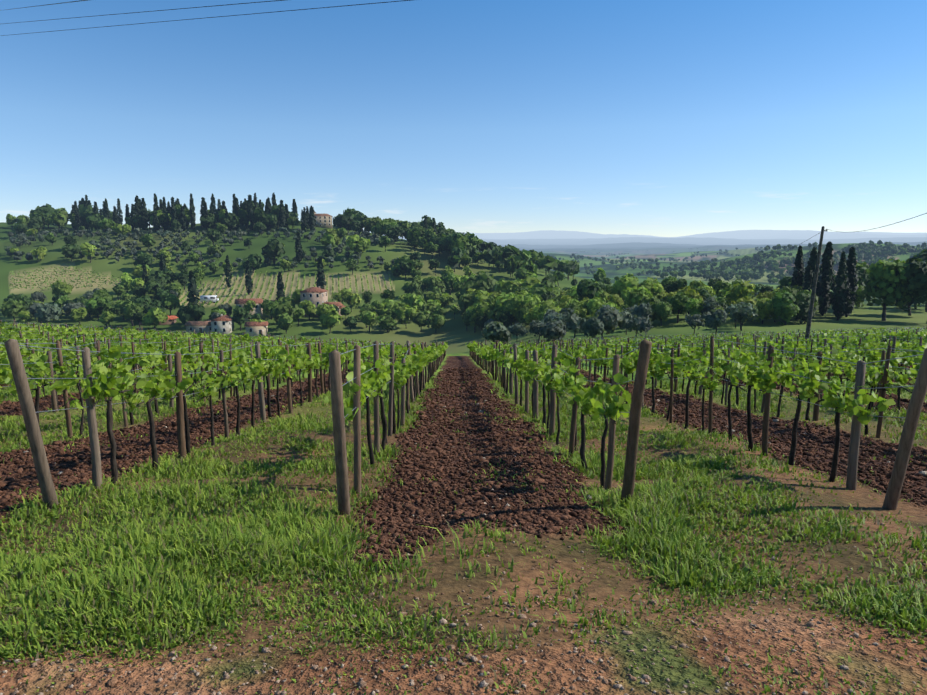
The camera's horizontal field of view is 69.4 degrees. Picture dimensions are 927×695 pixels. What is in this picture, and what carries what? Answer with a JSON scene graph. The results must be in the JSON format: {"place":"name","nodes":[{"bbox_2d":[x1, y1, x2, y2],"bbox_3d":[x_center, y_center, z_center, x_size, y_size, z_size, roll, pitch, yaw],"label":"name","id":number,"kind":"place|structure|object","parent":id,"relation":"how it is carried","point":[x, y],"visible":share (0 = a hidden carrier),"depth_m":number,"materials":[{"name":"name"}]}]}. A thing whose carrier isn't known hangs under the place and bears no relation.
{"place":"outdoors","nodes":[
{"label":"outdoors","id":0,"kind":"place"},
{"bbox_2d":[0,0,410,35],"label":"power lines","id":1,"kind":"structure","parent":0,"point":[182,8],"depth_m":14.10,"materials":[{"name":"grey metal"}]},
{"bbox_2d":[0,221,926,694],"bbox_3d":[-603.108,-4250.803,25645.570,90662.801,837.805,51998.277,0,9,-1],"label":"terrain","id":2,"kind":"structure","parent":0,"point":[458,339],"depth_m":4.92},
{"bbox_2d":[9,264,121,289],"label":"hill vineyard","id":3,"kind":"object","parent":2,"relation":"on","point":[47,278],"visible":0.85,"depth_m":359.62,"materials":[{"name":"green plant"}]},
{"bbox_2d":[200,295,218,302],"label":"camper van","id":4,"kind":"object","parent":2,"relation":"on","point":[212,298],"visible":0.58,"depth_m":319.26,"materials":[{"name":"paint"}]},
{"bbox_2d":[139,211,345,335],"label":"houses","id":5,"kind":"structure","parent":2,"relation":"on","point":[222,323],"depth_m":278.83,"materials":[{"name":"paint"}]},
{"bbox_2d":[179,270,393,305],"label":"hill vineyard","id":6,"kind":"object","parent":2,"relation":"on","point":[233,296],"visible":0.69,"depth_m":347.06,"materials":[{"name":"green plant"}]},
{"bbox_2d":[4,227,757,344],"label":"olive trees","id":7,"kind":"object","parent":2,"relation":"on","point":[552,325],"visible":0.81,"depth_m":151.69,"materials":[{"name":"green plant"}]},
{"bbox_2d":[0,373,926,694],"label":"grass","id":8,"kind":"structure","parent":2,"relation":"on","point":[154,553],"depth_m":4.98,"materials":[{"name":"green plant"}]},
{"bbox_2d":[0,364,926,694],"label":"soil clods","id":9,"kind":"object","parent":2,"relation":"on","point":[458,506],"visible":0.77,"depth_m":7.87,"materials":[{"name":"brown soil"}]},
{"bbox_2d":[0,320,926,514],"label":"vineyard posts","id":10,"kind":"object","parent":2,"relation":"on","point":[49,495],"visible":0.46,"depth_m":7.17,"materials":[{"name":"brown wood"}]},
{"bbox_2d":[0,320,923,417],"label":"vineyard wires","id":11,"kind":"object","parent":10,"relation":"attached to","point":[436,347],"visible":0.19,"depth_m":12.83,"materials":[{"name":"grey metal"}]},
{"bbox_2d":[0,336,926,487],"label":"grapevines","id":12,"kind":"object","parent":2,"relation":"on","point":[114,471],"visible":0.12,"depth_m":10.46,"materials":[{"name":"brown plant"}]},
{"bbox_2d":[0,322,926,424],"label":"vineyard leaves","id":13,"kind":"object","parent":12,"relation":"attached to","point":[251,370],"visible":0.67,"depth_m":13.85,"materials":[{"name":"green plant"}]},
{"bbox_2d":[1,200,926,333],"bbox_3d":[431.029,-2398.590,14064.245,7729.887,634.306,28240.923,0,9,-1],"label":"broadleaf trees","id":14,"kind":"object","parent":2,"relation":"on","point":[524,297],"visible":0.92,"depth_m":296.91,"materials":[{"name":"green plant"}]},
{"bbox_2d":[71,193,858,320],"bbox_3d":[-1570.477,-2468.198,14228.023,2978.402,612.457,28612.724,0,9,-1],"label":"cypress trees","id":15,"kind":"object","parent":2,"relation":"on","point":[841,298],"visible":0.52,"depth_m":346.71,"materials":[{"name":"green plant"}]},
{"bbox_2d":[529,326,926,356],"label":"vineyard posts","id":16,"kind":"object","parent":2,"relation":"on","point":[598,338],"visible":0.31,"depth_m":69.01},
{"bbox_2d":[559,337,925,356],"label":"vine wood","id":17,"kind":"object","parent":2,"relation":"on","point":[848,341],"depth_m":57.03,"materials":[{"name":"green plant"}]},
{"bbox_2d":[533,327,926,347],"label":"vineyard leaves","id":18,"kind":"object","parent":17,"relation":"attached to","point":[877,333],"visible":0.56,"depth_m":66.35,"materials":[{"name":"green plant"}]},
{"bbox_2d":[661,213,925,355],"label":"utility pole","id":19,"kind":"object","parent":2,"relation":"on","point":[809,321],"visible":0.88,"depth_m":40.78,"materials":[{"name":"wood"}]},
{"bbox_2d":[0,0,926,236],"label":"sky","id":20,"kind":"structure","parent":0,"point":[660,118],"materials":[{"name":"blue"}]},
{"bbox_2d":[550,326,925,345],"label":"vineyard wires","id":21,"kind":"object","parent":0,"point":[649,338],"visible":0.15,"depth_m":70.50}
]}

